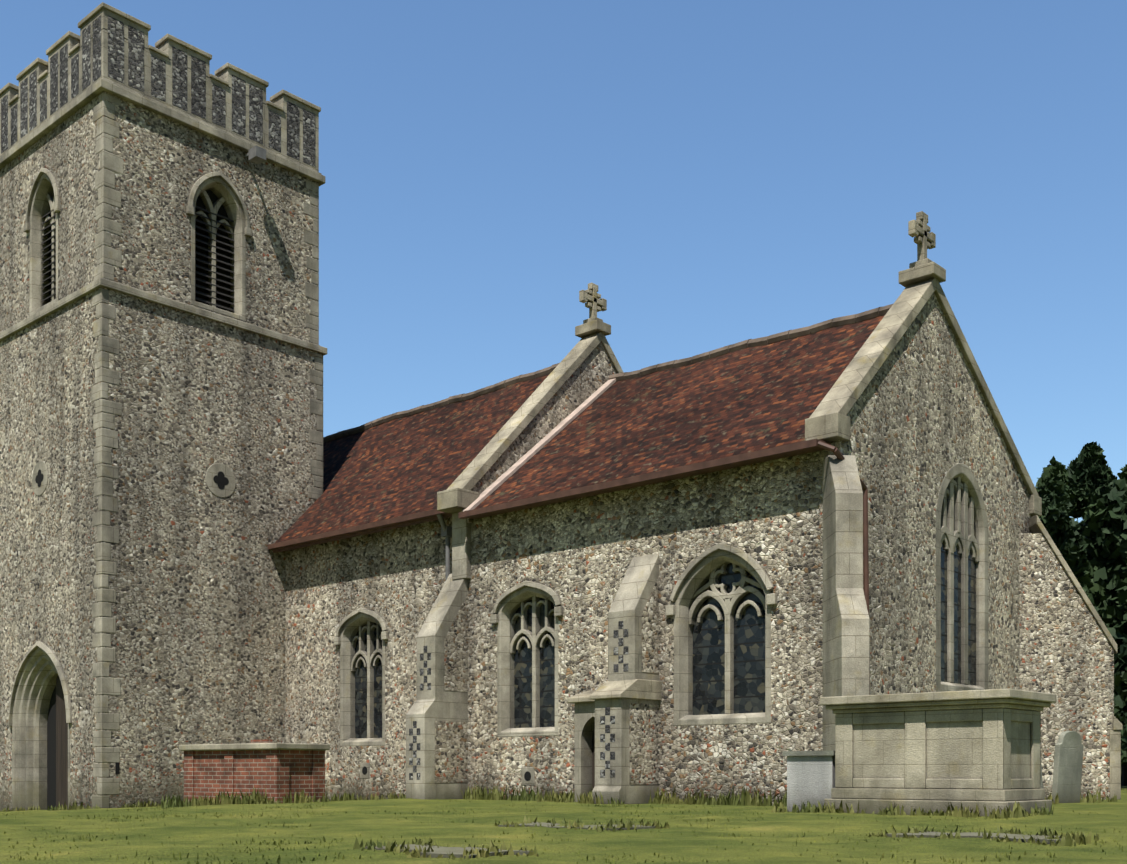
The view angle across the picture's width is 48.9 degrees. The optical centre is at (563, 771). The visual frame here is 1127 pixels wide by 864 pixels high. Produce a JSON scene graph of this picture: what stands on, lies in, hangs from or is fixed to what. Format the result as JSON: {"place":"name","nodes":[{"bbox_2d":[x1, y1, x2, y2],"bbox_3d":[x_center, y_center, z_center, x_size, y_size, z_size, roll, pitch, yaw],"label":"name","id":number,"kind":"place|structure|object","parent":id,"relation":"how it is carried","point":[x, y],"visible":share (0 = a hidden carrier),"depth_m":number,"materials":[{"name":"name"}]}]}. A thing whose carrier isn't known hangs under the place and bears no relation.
{"place":"outdoors","nodes":[
{"label":"outdoors","id":0,"kind":"place"},
{"bbox_2d":[323,363,558,442],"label":"roof ridge","id":1,"kind":"structure","parent":0,"point":[464,396],"depth_m":28.10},
{"bbox_2d":[467,342,616,523],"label":"gable wall","id":2,"kind":"structure","parent":0,"point":[588,378],"depth_m":24.11,"materials":[{"name":"grey stone"}]},
{"bbox_2d":[0,786,1126,863],"bbox_3d":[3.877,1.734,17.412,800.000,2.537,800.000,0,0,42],"label":"terrain","id":3,"kind":"structure","parent":0,"point":[676,846],"depth_m":11.57,"materials":[{"name":"green plant"}]},
{"bbox_2d":[0,287,322,810],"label":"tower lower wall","id":4,"kind":"structure","parent":3,"relation":"on","point":[197,582],"depth_m":25.27,"materials":[{"name":"grey stone"}]},
{"bbox_2d":[0,91,318,344],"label":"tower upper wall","id":5,"kind":"structure","parent":4,"relation":"on","point":[168,163],"depth_m":25.20,"materials":[{"name":"grey stone"}]},
{"bbox_2d":[42,206,233,310],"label":"louvers","id":6,"kind":"object","parent":5,"relation":"attached to","point":[203,267],"visible":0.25,"depth_m":25.92,"materials":[{"name":"wood"}]},
{"bbox_2d":[0,8,318,171],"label":"battlement parapet","id":7,"kind":"structure","parent":5,"relation":"on","point":[225,75],"depth_m":25.57,"materials":[{"name":"stone"}]},
{"bbox_2d":[245,145,265,164],"bbox_3d":[-6.526,-12.943,26.076,0.570,0.250,0.250,0,0,42],"label":"gargoyle","id":8,"kind":"object","parent":5,"relation":"attached to","point":[256,154],"visible":1,"depth_m":25.91,"materials":[{"name":"grey stone"}]},
{"bbox_2d":[184,739,324,802],"bbox_3d":[-5.631,0.263,22.493,2.560,1.670,1.110,0,0,36],"label":"brick tomb","id":9,"kind":"object","parent":3,"relation":"on","point":[279,773],"visible":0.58,"depth_m":21.93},
{"bbox_2d":[179,743,329,750],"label":"tomb slab","id":10,"kind":"structure","parent":9,"relation":"on","point":[259,746],"depth_m":21.80,"materials":[{"name":"grey stone"}]},
{"bbox_2d":[35,190,530,807],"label":"dark openings","id":11,"kind":"object","parent":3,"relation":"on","point":[221,480],"visible":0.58,"depth_m":26.18,"materials":[{"name":"black"}]},
{"bbox_2d":[286,517,451,799],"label":"nave walls","id":12,"kind":"structure","parent":3,"relation":"on","point":[394,579],"depth_m":25.25,"materials":[{"name":"grey stone"}]},
{"bbox_2d":[275,373,549,542],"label":"nave roof","id":13,"kind":"structure","parent":12,"relation":"on","point":[408,465],"depth_m":26.34,"materials":[{"name":"brown tile"}]},
{"bbox_2d":[365,844,531,858],"bbox_3d":[-0.911,0.638,9.338,0.645,0.116,1.393,0,0,-44],"label":"ledger","id":14,"kind":"object","parent":3,"relation":"on","point":[456,851],"visible":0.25,"depth_m":9.11,"materials":[{"name":"grey stone"}]},
{"bbox_2d":[0,78,988,809],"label":"stone dressings","id":15,"kind":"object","parent":3,"relation":"on","point":[846,644],"visible":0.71,"depth_m":22.16,"materials":[{"name":"beige stone"}]},
{"bbox_2d":[56,675,67,809],"bbox_3d":[-10.292,-0.608,25.700,1.020,2.900,0.001,0,0,42],"label":"tower door","id":16,"kind":"structure","parent":15,"relation":"attached to","point":[61,761],"depth_m":25.88,"materials":[{"name":"brown wood"}]},
{"bbox_2d":[1,15,627,779],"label":"flushwork panels","id":17,"kind":"object","parent":15,"relation":"attached to","point":[159,85],"visible":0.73,"depth_m":25.28,"materials":[{"name":"grey stone"}]},
{"bbox_2d":[435,577,658,784],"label":"buttress side faces","id":18,"kind":"object","parent":15,"relation":"attached to","point":[451,751],"visible":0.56,"depth_m":21.96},
{"bbox_2d":[355,478,975,738],"bbox_3d":[0.601,-2.763,21.603,12.275,4.170,3.841,0,0,23],"label":"window glass","id":19,"kind":"object","parent":15,"relation":"on","point":[709,664],"visible":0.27,"depth_m":20.10,"materials":[{"name":"black glass"}]},
{"bbox_2d":[0,784,1117,859],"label":"grass tufts","id":20,"kind":"object","parent":3,"relation":"on","point":[1067,839],"visible":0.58,"depth_m":15.56,"materials":[{"name":"green plant"}]},
{"bbox_2d":[0,2,1122,799],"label":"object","id":21,"kind":"object","parent":3,"relation":"on","point":[922,278],"visible":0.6,"depth_m":21.86,"materials":[{"name":"stone"}]},
{"bbox_2d":[268,439,868,613],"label":"gutters","id":22,"kind":"object","parent":21,"relation":"attached to","point":[784,451],"visible":0.83,"depth_m":20.10,"materials":[{"name":"metal"}]},
{"bbox_2d":[0,799,1125,863],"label":"wildflowers","id":23,"kind":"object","parent":3,"relation":"on","point":[605,861],"depth_m":11.10,"materials":[{"name":"green plant"}]},
{"bbox_2d":[498,822,655,830],"bbox_3d":[0.144,0.592,12.426,1.600,0.116,0.700,0,0,37],"label":"ledger","id":24,"kind":"object","parent":3,"relation":"on","point":[586,826],"visible":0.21,"depth_m":12.26,"materials":[{"name":"grey stone"}]},
{"bbox_2d":[468,453,807,805],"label":"chancel walls","id":25,"kind":"structure","parent":3,"relation":"on","point":[577,555],"depth_m":19.56,"materials":[{"name":"grey stone"}]},
{"bbox_2d":[575,702,594,801],"bbox_3d":[0.680,0.292,20.110,0.880,2.820,0.520,0,0,42],"label":"doorway surround","id":26,"kind":"object","parent":25,"relation":"attached to","point":[584,720],"visible":0.31,"depth_m":20.17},
{"bbox_2d":[592,729,594,789],"bbox_3d":[0.664,-0.208,20.152,0.520,1.360,0.001,0,0,42],"label":"door","id":27,"kind":"structure","parent":26,"relation":"in","point":[593,761],"depth_m":20.31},
{"bbox_2d":[475,315,884,508],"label":"chancel roof","id":28,"kind":"structure","parent":25,"relation":"on","point":[750,399],"depth_m":20.82,"materials":[{"name":"brown tile"}]},
{"bbox_2d":[461,378,615,511],"bbox_3d":[-0.352,-6.323,23.683,0.220,3.450,4.170,0,0,42],"label":"roof flashing","id":29,"kind":"object","parent":28,"relation":"on","point":[533,451],"visible":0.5,"depth_m":23.49,"materials":[{"name":"grey metal"}]},
{"bbox_2d":[787,755,834,811],"bbox_3d":[3.347,0.302,15.799,0.650,1.000,0.800,0,0,42],"label":"white tomb","id":30,"kind":"object","parent":3,"relation":"on","point":[811,779],"visible":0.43,"depth_m":15.50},
{"bbox_2d":[783,750,834,755],"bbox_3d":[3.347,-0.228,15.799,0.730,0.060,0.880,0,0,42],"label":"tomb lid","id":31,"kind":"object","parent":30,"relation":"on","point":[805,753],"depth_m":15.47,"materials":[{"name":"grey stone"}]},
{"bbox_2d":[820,689,1056,816],"bbox_3d":[4.460,-0.053,14.838,2.370,1.710,1.360,0,0,42],"label":"chest tomb","id":32,"kind":"object","parent":3,"relation":"on","point":[926,752],"visible":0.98,"depth_m":14.32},
{"bbox_2d":[887,832,1061,843],"bbox_3d":[3.498,0.582,10.316,1.486,0.115,0.654,0,0,42],"label":"ledger","id":33,"kind":"object","parent":3,"relation":"on","point":[975,835],"visible":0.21,"depth_m":10.26,"materials":[{"name":"grey stone"}]},
{"bbox_2d":[1040,765,1042,788],"bbox_3d":[7.254,0.178,18.997,0.090,1.450,0.500,-5,-3,32],"label":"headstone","id":34,"kind":"object","parent":3,"relation":"on","point":[1041,779],"depth_m":19.14,"materials":[{"name":"grey stone"}]},
{"bbox_2d":[1019,533,1113,799],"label":"aisle wall","id":35,"kind":"structure","parent":3,"relation":"on","point":[1066,653],"depth_m":22.11,"materials":[{"name":"grey stone"}]},
{"bbox_2d":[1052,731,1083,802],"bbox_3d":[7.999,0.128,19.669,0.660,1.550,0.090,0,4,-36],"label":"headstone","id":36,"kind":"object","parent":3,"relation":"on","point":[1067,769],"visible":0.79,"depth_m":19.58,"materials":[{"name":"grey stone"}]},
{"bbox_2d":[1035,456,1126,763],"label":"yew tree","id":37,"kind":"object","parent":3,"relation":"on","point":[1052,487],"depth_m":34.39,"materials":[{"name":"green plant"}]},
{"bbox_2d":[1066,441,1126,761],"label":"yew tree","id":38,"kind":"object","parent":3,"relation":"on","point":[1097,491],"depth_m":36.22,"materials":[{"name":"green plant"}]},
{"bbox_2d":[1070,464,1126,785],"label":"yew tree","id":39,"kind":"object","parent":3,"relation":"on","point":[1075,525],"depth_m":42.77,"materials":[{"name":"green plant"}]},
{"bbox_2d":[0,0,1126,521],"label":"sky","id":40,"kind":"structure","parent":0,"point":[722,173],"materials":[{"name":"blue"}]},
{"bbox_2d":[608,304,892,380],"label":"roof ridge","id":41,"kind":"structure","parent":0,"point":[830,323],"depth_m":22.11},
{"bbox_2d":[808,293,1032,750],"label":"gable end wall","id":42,"kind":"structure","parent":0,"point":[922,420],"depth_m":19.14,"materials":[{"name":"grey stone"}]}
]}

